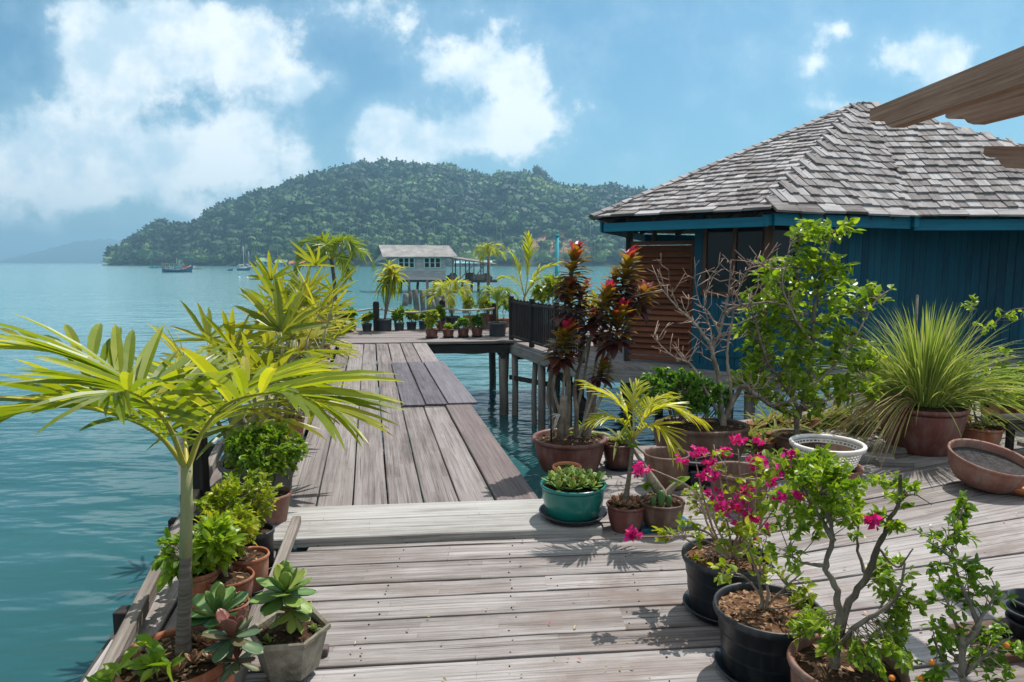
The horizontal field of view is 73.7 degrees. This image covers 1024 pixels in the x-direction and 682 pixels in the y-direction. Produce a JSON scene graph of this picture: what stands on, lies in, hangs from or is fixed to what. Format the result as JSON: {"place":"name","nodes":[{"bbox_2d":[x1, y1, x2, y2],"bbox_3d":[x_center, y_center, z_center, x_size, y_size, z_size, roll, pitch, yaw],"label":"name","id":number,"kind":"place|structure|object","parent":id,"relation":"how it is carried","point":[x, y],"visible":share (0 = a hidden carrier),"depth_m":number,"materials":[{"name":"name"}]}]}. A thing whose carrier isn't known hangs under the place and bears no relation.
{"place":"outdoors","nodes":[
{"label":"outdoors","id":0,"kind":"place"},
{"bbox_2d":[0,238,123,262],"bbox_3d":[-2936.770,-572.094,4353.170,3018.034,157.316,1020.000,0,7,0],"label":"distant hills","id":1,"kind":"structure","parent":0,"point":[86,251],"depth_m":4055.25,"materials":[{"name":"blue"}]},
{"bbox_2d":[300,644,328,681],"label":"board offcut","id":2,"kind":"object","parent":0,"point":[325,651],"visible":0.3,"depth_m":2.78,"materials":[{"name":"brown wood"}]},
{"bbox_2d":[107,176,647,266],"bbox_3d":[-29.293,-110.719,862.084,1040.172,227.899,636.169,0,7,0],"label":"wooded hill","id":3,"kind":"structure","parent":0,"point":[608,262],"depth_m":600.52,"materials":[{"name":"plant"}]},
{"bbox_2d":[102,156,694,264],"bbox_3d":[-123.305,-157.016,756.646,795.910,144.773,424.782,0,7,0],"label":"forest","id":4,"kind":"object","parent":3,"relation":"on","point":[452,202],"visible":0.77,"depth_m":672.71,"materials":[{"name":"plant"}]},
{"bbox_2d":[454,260,491,266],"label":"shore house","id":5,"kind":"structure","parent":3,"relation":"on","point":[467,263],"depth_m":553.60,"materials":[{"name":"white wood"}]},
{"bbox_2d":[0,263,987,681],"bbox_3d":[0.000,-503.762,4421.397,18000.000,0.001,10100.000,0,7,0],"label":"sea water","id":6,"kind":"structure","parent":0,"point":[86,515],"depth_m":11.59,"materials":[{"name":"liquid"}]},
{"bbox_2d":[162,258,192,271],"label":"fishing boat","id":7,"kind":"object","parent":6,"relation":"on","point":[177,268],"visible":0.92,"depth_m":223.35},
{"bbox_2d":[80,343,537,681],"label":"walkway","id":8,"kind":"structure","parent":6,"relation":"in","point":[444,462],"depth_m":5.82,"materials":[{"name":"grey wood"}]},
{"bbox_2d":[177,437,182,501],"bbox_3d":[-2.219,1.115,4.623,0.053,0.932,0.056,0,7,0],"label":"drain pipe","id":9,"kind":"object","parent":8,"relation":"on","point":[180,440],"visible":0.19,"depth_m":4.57,"materials":[{"name":"white plastic"}]},
{"bbox_2d":[97,343,297,680],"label":"edge rail","id":10,"kind":"object","parent":8,"relation":"on","point":[128,621],"visible":0.2,"depth_m":3.04,"materials":[{"name":"grey wood"}]},
{"bbox_2d":[187,361,209,496],"bbox_3d":[-2.119,0.751,4.611,0.168,1.297,0.168,1,7,7],"label":"lantern post","id":11,"kind":"object","parent":8,"relation":"on","point":[201,479],"visible":0.06,"depth_m":4.58,"materials":[{"name":"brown wood"}]},
{"bbox_2d":[143,260,357,496],"bbox_3d":[-1.845,0.252,4.717,1.538,1.624,1.374,0,7,0],"label":"potted lady palm","id":12,"kind":"object","parent":8,"relation":"on","point":[284,323],"visible":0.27,"depth_m":4.62,"materials":[{"name":"green plant"}]},
{"bbox_2d":[195,270,370,439],"bbox_3d":[-2.010,0.119,6.159,1.470,1.560,1.244,0,7,0],"label":"potted lady palm","id":13,"kind":"object","parent":8,"relation":"on","point":[314,333],"visible":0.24,"depth_m":6.07,"materials":[{"name":"plant"}]},
{"bbox_2d":[222,250,360,387],"bbox_3d":[-2.416,-0.141,7.645,1.632,1.739,1.320,-3,7,-25],"label":"potted lady palm","id":14,"kind":"object","parent":8,"relation":"on","point":[270,274],"visible":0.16,"depth_m":7.55,"materials":[{"name":"green plant"}]},
{"bbox_2d":[258,241,357,375],"bbox_3d":[-2.936,-0.454,9.610,1.554,1.913,2.019,-2,7,-13],"label":"potted lady palm","id":15,"kind":"object","parent":8,"relation":"on","point":[336,305],"visible":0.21,"depth_m":9.52,"materials":[{"name":"green plant"}]},
{"bbox_2d":[412,289,419,310],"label":"concrete pile","id":16,"kind":"object","parent":6,"relation":"in","point":[415,299],"visible":0.57,"depth_m":42.48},
{"bbox_2d":[419,289,425,310],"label":"concrete pile","id":17,"kind":"object","parent":6,"relation":"in","point":[422,306],"visible":0.55,"depth_m":43.17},
{"bbox_2d":[370,245,497,291],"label":"stilt house","id":18,"kind":"structure","parent":6,"relation":"in","point":[423,263],"depth_m":71.68,"materials":[{"name":"grey wood"}]},
{"bbox_2d":[398,257,414,267],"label":"window","id":19,"kind":"structure","parent":18,"relation":"in","point":[407,262],"depth_m":71.43,"materials":[{"name":"paint"}]},
{"bbox_2d":[423,257,440,267],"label":"window","id":20,"kind":"structure","parent":18,"relation":"in","point":[429,262],"depth_m":71.43,"materials":[{"name":"paint"}]},
{"bbox_2d":[426,292,446,309],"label":"pile","id":21,"kind":"structure","parent":6,"relation":"in","point":[428,296],"depth_m":45.43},
{"bbox_2d":[269,325,663,414],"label":"pier platform","id":22,"kind":"structure","parent":6,"relation":"in","point":[486,342],"depth_m":13.98,"materials":[{"name":"grey wood"}]},
{"bbox_2d":[289,231,376,334],"bbox_3d":[-3.971,-1.275,15.088,1.823,2.296,1.859,-3,7,-26],"label":"potted palm","id":23,"kind":"object","parent":22,"relation":"on","point":[331,250],"visible":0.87,"depth_m":14.76,"materials":[{"name":"green plant"}]},
{"bbox_2d":[346,305,357,331],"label":"potted shrub","id":24,"kind":"object","parent":22,"relation":"on","point":[352,315],"visible":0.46,"depth_m":15.64,"materials":[{"name":"green plant"}]},
{"bbox_2d":[360,311,374,330],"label":"potted shrub","id":25,"kind":"object","parent":22,"relation":"on","point":[366,325],"visible":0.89,"depth_m":15.79,"materials":[{"name":"green plant"}]},
{"bbox_2d":[373,301,379,330],"bbox_3d":[-3.171,-0.581,15.949,0.126,0.681,0.126,0,7,0],"label":"rope post","id":26,"kind":"object","parent":22,"relation":"on","point":[375,312],"visible":0.96,"depth_m":15.89,"materials":[{"name":"brown wood"}]},
{"bbox_2d":[356,307,494,312],"bbox_3d":[-2.425,-0.703,16.111,4.038,0.200,0.273,0,7,0],"label":"guard rope","id":27,"kind":"object","parent":26,"relation":"attached to","point":[444,308],"visible":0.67,"depth_m":16.11,"materials":[{"name":"fabric"}]},
{"bbox_2d":[371,258,408,330],"bbox_3d":[-2.823,-1.092,15.935,0.909,1.699,1.085,0,7,0],"label":"potted dracaena","id":28,"kind":"object","parent":22,"relation":"on","point":[390,278],"visible":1,"depth_m":15.82,"materials":[{"name":"plant"}]},
{"bbox_2d":[390,305,405,330],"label":"potted shrub","id":29,"kind":"object","parent":22,"relation":"on","point":[397,315],"visible":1,"depth_m":15.98,"materials":[{"name":"green plant"}]},
{"bbox_2d":[405,308,419,329],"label":"potted shrub","id":30,"kind":"object","parent":22,"relation":"on","point":[411,324],"visible":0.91,"depth_m":16.18,"materials":[{"name":"green plant"}]},
{"bbox_2d":[418,312,428,328],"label":"potted shrub","id":31,"kind":"object","parent":22,"relation":"on","point":[422,325],"visible":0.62,"depth_m":16.24,"materials":[{"name":"green plant"}]},
{"bbox_2d":[422,308,439,338],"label":"potted shrub","id":32,"kind":"object","parent":22,"relation":"on","point":[431,318],"visible":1,"depth_m":14.30,"materials":[{"name":"green plant"}]},
{"bbox_2d":[434,304,446,330],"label":"potted shrub","id":33,"kind":"object","parent":22,"relation":"on","point":[442,313],"visible":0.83,"depth_m":15.89,"materials":[{"name":"green plant"}]},
{"bbox_2d":[421,276,474,328],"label":"potted palm","id":34,"kind":"object","parent":22,"relation":"on","point":[441,291],"visible":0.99,"depth_m":16.23,"materials":[{"name":"green plant"}]},
{"bbox_2d":[442,323,453,337],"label":"potted shrub","id":35,"kind":"object","parent":22,"relation":"on","point":[448,331],"visible":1,"depth_m":14.39,"materials":[{"name":"ceramic"}]},
{"bbox_2d":[453,316,469,337],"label":"potted shrub","id":36,"kind":"object","parent":22,"relation":"on","point":[463,332],"visible":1,"depth_m":14.46,"materials":[{"name":"green plant"}]},
{"bbox_2d":[463,295,476,327],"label":"potted shrub","id":37,"kind":"object","parent":22,"relation":"on","point":[466,303],"visible":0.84,"depth_m":16.54,"materials":[{"name":"green plant"}]},
{"bbox_2d":[470,313,482,336],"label":"potted shrub","id":38,"kind":"object","parent":22,"relation":"on","point":[477,321],"visible":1,"depth_m":14.54,"materials":[{"name":"green plant"}]},
{"bbox_2d":[476,297,492,328],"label":"potted shrub","id":39,"kind":"object","parent":22,"relation":"on","point":[486,302],"visible":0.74,"depth_m":16.33,"materials":[{"name":"ceramic"}]},
{"bbox_2d":[473,241,505,312],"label":"potted palm","id":40,"kind":"object","parent":22,"relation":"on","point":[487,251],"visible":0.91,"depth_m":17.24,"materials":[{"name":"plant"}]},
{"bbox_2d":[475,283,519,336],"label":"potted palm","id":41,"kind":"object","parent":22,"relation":"on","point":[497,327],"visible":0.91,"depth_m":14.64,"materials":[{"name":"plant"}]},
{"bbox_2d":[498,298,508,326],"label":"potted shrub","id":42,"kind":"object","parent":22,"relation":"on","point":[503,319],"visible":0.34,"depth_m":16.89,"materials":[{"name":"green plant"}]},
{"bbox_2d":[496,231,562,300],"bbox_3d":[0.299,-1.411,16.014,1.841,2.356,0.787,5,8,36],"label":"potted palm","id":43,"kind":"object","parent":22,"relation":"on","point":[527,251],"visible":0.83,"depth_m":15.89,"materials":[{"name":"plant"}]},
{"bbox_2d":[527,274,575,304],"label":"potted shrub","id":44,"kind":"object","parent":22,"relation":"on","point":[546,289],"visible":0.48,"depth_m":14.52,"materials":[{"name":"green plant"}]},
{"bbox_2d":[83,401,1023,681],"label":"boardwalk deck","id":45,"kind":"structure","parent":6,"relation":"in","point":[461,579],"depth_m":3.44,"materials":[{"name":"grey wood"}]},
{"bbox_2d":[151,514,219,609],"bbox_3d":[-1.478,1.019,3.113,0.272,0.466,0.303,-2,7,-15],"label":"potted shrub","id":46,"kind":"object","parent":45,"relation":"on","point":[166,561],"visible":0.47,"depth_m":3.05,"materials":[{"name":"green plant"}]},
{"bbox_2d":[0,312,406,681],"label":"potted palm","id":47,"kind":"object","parent":45,"relation":"on","point":[190,647],"visible":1,"depth_m":2.16,"materials":[{"name":"plant"}]},
{"bbox_2d":[192,510,254,611],"bbox_3d":[-1.328,1.012,3.118,0.288,0.476,0.276,0,7,0],"label":"potted croton","id":48,"kind":"object","parent":45,"relation":"on","point":[225,541],"visible":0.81,"depth_m":3.07,"materials":[{"name":"plant"}]},
{"bbox_2d":[193,502,269,596],"bbox_3d":[-1.389,1.007,3.329,0.392,0.439,0.306,-2,7,-19],"label":"potted shrub","id":49,"kind":"object","parent":45,"relation":"on","point":[255,559],"visible":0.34,"depth_m":3.28,"materials":[{"name":"green plant"}]},
{"bbox_2d":[217,591,249,631],"bbox_3d":[-1.210,1.185,2.945,0.156,0.173,0.165,0,7,0],"label":"plant pot","id":50,"kind":"object","parent":45,"relation":"on","point":[245,603],"visible":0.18,"depth_m":2.93,"materials":[{"name":"ceramic"}]},
{"bbox_2d":[193,467,282,574],"bbox_3d":[-1.417,0.938,3.549,0.438,0.526,0.361,0,7,0],"label":"potted shrub","id":51,"kind":"object","parent":45,"relation":"on","point":[227,496],"visible":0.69,"depth_m":3.52,"materials":[{"name":"green plant"}]},
{"bbox_2d":[222,419,309,524],"bbox_3d":[-1.526,0.807,4.203,0.509,0.637,0.497,4,8,31],"label":"potted shrub","id":52,"kind":"object","parent":45,"relation":"on","point":[265,448],"visible":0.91,"depth_m":4.08,"materials":[{"name":"green plant"}]},
{"bbox_2d":[234,516,300,681],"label":"curb batten","id":53,"kind":"object","parent":45,"relation":"on","point":[284,552],"visible":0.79,"depth_m":3.54,"materials":[{"name":"grey wood"}]},
{"bbox_2d":[247,560,330,681],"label":"hexagonal planter","id":54,"kind":"object","parent":45,"relation":"on","point":[289,637],"visible":1,"depth_m":2.60,"materials":[{"name":"concrete"}]},
{"bbox_2d":[552,461,581,472],"bbox_3d":[0.388,0.958,4.814,0.208,0.201,0.204,0,7,0],"label":"clay dish","id":55,"kind":"object","parent":45,"relation":"on","point":[563,464],"visible":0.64,"depth_m":4.85,"materials":[{"name":"ceramic"}]},
{"bbox_2d":[539,465,608,526],"bbox_3d":[0.379,0.931,4.195,0.427,0.296,0.422,0,7,0],"label":"turquoise bowl","id":56,"kind":"object","parent":45,"relation":"on","point":[573,496],"visible":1,"depth_m":4.07,"materials":[{"name":"ceramic"}]},
{"bbox_2d":[532,240,659,473],"bbox_3d":[0.662,0.113,5.273,1.028,1.774,0.613,-2,7,-16],"label":"potted cordyline","id":57,"kind":"object","parent":45,"relation":"on","point":[583,447],"visible":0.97,"depth_m":5.21,"materials":[{"name":"plant"}]},
{"bbox_2d":[549,388,551,441],"bbox_3d":[0.295,0.581,5.179,0.026,0.459,0.014,0,7,0],"label":"plant stake","id":58,"kind":"object","parent":57,"relation":"in","point":[550,416],"visible":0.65,"depth_m":5.17,"materials":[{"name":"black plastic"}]},
{"bbox_2d":[594,427,647,470],"bbox_3d":[0.836,0.845,5.335,0.455,0.303,0.418,5,8,35],"label":"potted plant","id":59,"kind":"object","parent":45,"relation":"on","point":[616,452],"visible":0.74,"depth_m":5.27,"materials":[{"name":"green plant"}]},
{"bbox_2d":[577,378,711,533],"bbox_3d":[0.789,0.688,4.063,0.828,0.908,0.601,-4,8,-30],"label":"potted palm","id":60,"kind":"object","parent":45,"relation":"on","point":[626,509],"visible":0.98,"depth_m":4.04,"materials":[{"name":"plant"}]},
{"bbox_2d":[640,515,691,533],"bbox_3d":[0.918,1.116,4.188,0.340,0.028,0.220,-1,7,-11],"label":"plastic tray","id":61,"kind":"object","parent":45,"relation":"on","point":[644,528],"visible":0.2,"depth_m":4.08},
{"bbox_2d":[621,424,697,529],"bbox_3d":[0.883,0.792,4.098,0.426,0.633,0.276,4,7,29],"label":"potted cactus","id":62,"kind":"object","parent":61,"relation":"on","point":[662,505],"visible":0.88,"depth_m":4.05,"materials":[{"name":"brown ceramic"}]},
{"bbox_2d":[643,446,689,490],"bbox_3d":[1.109,0.922,4.911,0.330,0.250,0.330,0,7,0],"label":"empty pot","id":63,"kind":"object","parent":45,"relation":"on","point":[658,458],"visible":0.62,"depth_m":4.79,"materials":[{"name":"brown ceramic"}]},
{"bbox_2d":[350,520,1015,681],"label":"leaf litter","id":64,"kind":"object","parent":45,"relation":"on","point":[579,658],"visible":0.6,"depth_m":2.98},
{"bbox_2d":[686,459,719,485],"bbox_3d":[1.416,0.947,5.041,0.423,0.170,0.300,1,7,6],"label":"plant pot","id":65,"kind":"object","parent":45,"relation":"on","point":[691,474],"visible":0.15,"depth_m":4.92,"materials":[{"name":"plastic"}]},
{"bbox_2d":[623,433,785,626],"bbox_3d":[0.870,0.836,3.118,0.757,0.827,0.406,0,7,0],"label":"potted bougainvillea","id":66,"kind":"object","parent":45,"relation":"on","point":[700,551],"visible":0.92,"depth_m":3.08,"materials":[{"name":"pink plant"}]},
{"bbox_2d":[630,242,809,460],"bbox_3d":[1.627,0.107,5.402,1.432,1.758,0.698,0,7,0],"label":"potted plant","id":67,"kind":"object","parent":45,"relation":"on","point":[696,391],"visible":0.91,"depth_m":5.39,"materials":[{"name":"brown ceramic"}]},
{"bbox_2d":[709,461,767,512],"bbox_3d":[1.496,0.968,4.507,0.398,0.251,0.398,0,7,0],"label":"empty pot","id":68,"kind":"object","parent":45,"relation":"on","point":[733,468],"visible":0.32,"depth_m":4.44,"materials":[{"name":"brown ceramic"}]},
{"bbox_2d":[745,412,773,431],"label":"aloe plant","id":69,"kind":"object","parent":45,"relation":"on","point":[752,423],"visible":0.52,"depth_m":6.39,"materials":[{"name":"green plant"}]},
{"bbox_2d":[745,422,774,447],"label":"aloe plant","id":70,"kind":"object","parent":45,"relation":"on","point":[750,435],"visible":0.26,"depth_m":5.96,"materials":[{"name":"green plant"}]},
{"bbox_2d":[743,427,782,455],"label":"aloe plant","id":71,"kind":"object","parent":45,"relation":"on","point":[769,445],"visible":0.64,"depth_m":5.73,"materials":[{"name":"green plant"}]},
{"bbox_2d":[707,516,826,681],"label":"potted bougainvillea","id":72,"kind":"object","parent":45,"relation":"on","point":[753,620],"visible":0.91,"depth_m":2.60,"materials":[{"name":"black plastic"}]},
{"bbox_2d":[757,418,786,437],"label":"aloe plant","id":73,"kind":"object","parent":45,"relation":"on","point":[768,434],"visible":0.2,"depth_m":6.06,"materials":[{"name":"green plant"}]},
{"bbox_2d":[743,404,801,429],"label":"aloe plant","id":74,"kind":"object","parent":45,"relation":"on","point":[770,416],"visible":0.56,"depth_m":6.50,"materials":[{"name":"green plant"}]},
{"bbox_2d":[761,404,812,429],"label":"aloe plant","id":75,"kind":"object","parent":45,"relation":"on","point":[781,420],"visible":0.33,"depth_m":6.47,"materials":[{"name":"green plant"}]},
{"bbox_2d":[726,216,895,456],"bbox_3d":[2.474,-0.036,5.678,1.318,1.978,0.801,2,7,15],"label":"lime tree","id":76,"kind":"object","parent":45,"relation":"on","point":[807,260],"visible":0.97,"depth_m":5.61,"materials":[{"name":"green plant"}]},
{"bbox_2d":[791,413,839,433],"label":"aloe plant","id":77,"kind":"object","parent":45,"relation":"on","point":[813,421],"visible":0.46,"depth_m":6.56,"materials":[{"name":"green plant"}]},
{"bbox_2d":[806,403,853,429],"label":"aloe plant","id":78,"kind":"object","parent":45,"relation":"on","point":[829,409],"visible":0.28,"depth_m":6.67,"materials":[{"name":"green plant"}]},
{"bbox_2d":[807,464,864,490],"bbox_3d":[2.309,0.968,4.951,0.433,0.149,0.433,0,7,0],"label":"upturned stand","id":79,"kind":"object","parent":45,"relation":"on","point":[859,469],"visible":0.12,"depth_m":4.81,"materials":[{"name":"brown ceramic"}]},
{"bbox_2d":[789,433,867,470],"bbox_3d":[2.280,0.811,4.943,0.517,0.162,0.517,0,7,0],"label":"plastic basket","id":80,"kind":"object","parent":79,"relation":"on","point":[851,453],"visible":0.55,"depth_m":4.97,"materials":[{"name":"plastic"}]},
{"bbox_2d":[819,405,859,432],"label":"aloe plant","id":81,"kind":"object","parent":45,"relation":"on","point":[836,417],"visible":0.17,"depth_m":6.65,"materials":[{"name":"green plant"}]},
{"bbox_2d":[821,400,871,429],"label":"aloe plant","id":82,"kind":"object","parent":45,"relation":"on","point":[845,414],"visible":0.12,"depth_m":6.62,"materials":[{"name":"green plant"}]},
{"bbox_2d":[761,442,931,681],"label":"potted bonsai","id":83,"kind":"object","parent":45,"relation":"on","point":[823,654],"visible":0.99,"depth_m":2.22,"materials":[{"name":"green plant"}]},
{"bbox_2d":[831,413,881,435],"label":"aloe plant","id":84,"kind":"object","parent":45,"relation":"on","point":[855,429],"visible":0.37,"depth_m":6.37,"materials":[{"name":"green plant"}]},
{"bbox_2d":[840,445,914,467],"bbox_3d":[3.120,0.942,5.578,0.983,0.063,0.460,-2,7,-13],"label":"timber scrap","id":85,"kind":"object","parent":45,"relation":"on","point":[890,461],"visible":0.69,"depth_m":5.46,"materials":[{"name":"grey wood"}]},
{"bbox_2d":[770,300,1023,470],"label":"potted lemongrass","id":86,"kind":"object","parent":45,"relation":"on","point":[921,411],"visible":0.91,"depth_m":5.65,"materials":[{"name":"green plant"}]},
{"bbox_2d":[915,295,918,335],"bbox_3d":[3.408,-0.001,5.761,0.084,0.777,0.019,-5,9,-40],"label":"plant stake","id":87,"kind":"object","parent":86,"relation":"in","point":[916,313],"visible":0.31,"depth_m":5.72,"materials":[{"name":"grey wood"}]},
{"bbox_2d":[869,46,1023,168],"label":"pergola","id":88,"kind":"object","parent":45,"relation":"on","point":[988,91],"visible":1,"depth_m":3.15,"materials":[{"name":"brown wood"}]},
{"bbox_2d":[889,490,1023,681],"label":"potted citrus","id":89,"kind":"object","parent":45,"relation":"on","point":[960,641],"visible":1,"depth_m":2.02,"materials":[{"name":"green plant"}]},
{"bbox_2d":[947,438,1023,493],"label":"clay bowl","id":90,"kind":"object","parent":45,"relation":"on","point":[988,467],"visible":0.99,"depth_m":4.85,"materials":[{"name":"brown ceramic"}]},
{"bbox_2d":[948,618,1023,665],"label":"timber bars","id":91,"kind":"object","parent":45,"relation":"on","point":[1012,658],"visible":0.17,"depth_m":2.92,"materials":[{"name":"grey wood"}]},
{"bbox_2d":[997,588,1023,641],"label":"nursery pot stack","id":92,"kind":"object","parent":91,"relation":"on","point":[1014,615],"visible":0.87,"depth_m":2.86,"materials":[{"name":"black plastic"}]},
{"bbox_2d":[950,294,1023,445],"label":"potted plant","id":93,"kind":"object","parent":45,"relation":"on","point":[972,431],"visible":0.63,"depth_m":5.85,"materials":[{"name":"green plant"}]},
{"bbox_2d":[978,392,1005,415],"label":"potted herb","id":94,"kind":"object","parent":45,"relation":"on","point":[986,405],"visible":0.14,"depth_m":7.04,"materials":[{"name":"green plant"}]},
{"bbox_2d":[981,370,1023,424],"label":"potted herb","id":95,"kind":"object","parent":45,"relation":"on","point":[1000,411],"visible":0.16,"depth_m":6.76,"materials":[{"name":"plant"}]},
{"bbox_2d":[988,413,1023,449],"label":"step stand","id":96,"kind":"object","parent":45,"relation":"on","point":[1009,437],"visible":0.75,"depth_m":5.85,"materials":[{"name":"grey wood"}]},
{"bbox_2d":[1004,383,1023,430],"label":"potted herb","id":97,"kind":"object","parent":45,"relation":"on","point":[1021,397],"visible":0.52,"depth_m":6.53,"materials":[{"name":"plant"}]},
{"bbox_2d":[1010,487,1023,496],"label":"clay saucer","id":98,"kind":"object","parent":45,"relation":"on","point":[1018,491],"visible":0.08,"depth_m":4.68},
{"bbox_2d":[555,234,558,301],"bbox_3d":[1.959,-1.988,29.969,0.210,5.324,0.220,0,7,0],"label":"marker pole","id":99,"kind":"object","parent":6,"relation":"in","point":[557,253],"visible":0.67,"depth_m":29.69,"materials":[{"name":"teal paint"}]},
{"bbox_2d":[504,341,1023,430],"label":"hut deck","id":100,"kind":"structure","parent":6,"relation":"in","point":[632,370],"depth_m":12.02,"materials":[{"name":"grey wood"}]},
{"bbox_2d":[509,296,584,362],"bbox_3d":[0.551,-0.284,12.488,0.085,0.920,3.413,-2,7,-20],"label":"baluster railing","id":101,"kind":"object","parent":100,"relation":"on","point":[529,322],"visible":0.67,"depth_m":12.83,"materials":[{"name":"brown wood"}]},
{"bbox_2d":[582,290,615,346],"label":"potted shrub","id":102,"kind":"object","parent":100,"relation":"on","point":[597,306],"visible":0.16,"depth_m":13.05,"materials":[{"name":"green plant"}]},
{"bbox_2d":[588,101,1023,374],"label":"blue hut","id":103,"kind":"object","parent":100,"relation":"on","point":[935,206],"visible":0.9,"depth_m":10.45,"materials":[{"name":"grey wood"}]},
{"bbox_2d":[700,227,762,296],"bbox_3d":[3.213,-1.212,9.879,0.945,1.122,0.107,5,8,38],"label":"window frame","id":104,"kind":"structure","parent":103,"relation":"in","point":[717,242],"depth_m":9.93,"materials":[{"name":"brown wood"}]},
{"bbox_2d":[770,225,800,296],"bbox_3d":[3.867,-1.191,9.691,0.545,1.122,0.107,-3,7,-23],"label":"window frame","id":105,"kind":"structure","parent":103,"relation":"in","point":[777,232],"depth_m":9.68,"materials":[{"name":"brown wood"}]},
{"bbox_2d":[0,0,1023,260],"label":"sky","id":106,"kind":"structure","parent":0,"point":[117,117],"materials":[{"name":"blue"}]},
{"bbox_2d":[971,361,1023,400],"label":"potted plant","id":107,"kind":"object","parent":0,"point":[1019,369],"visible":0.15,"depth_m":8.00,"materials":[{"name":"green plant"}]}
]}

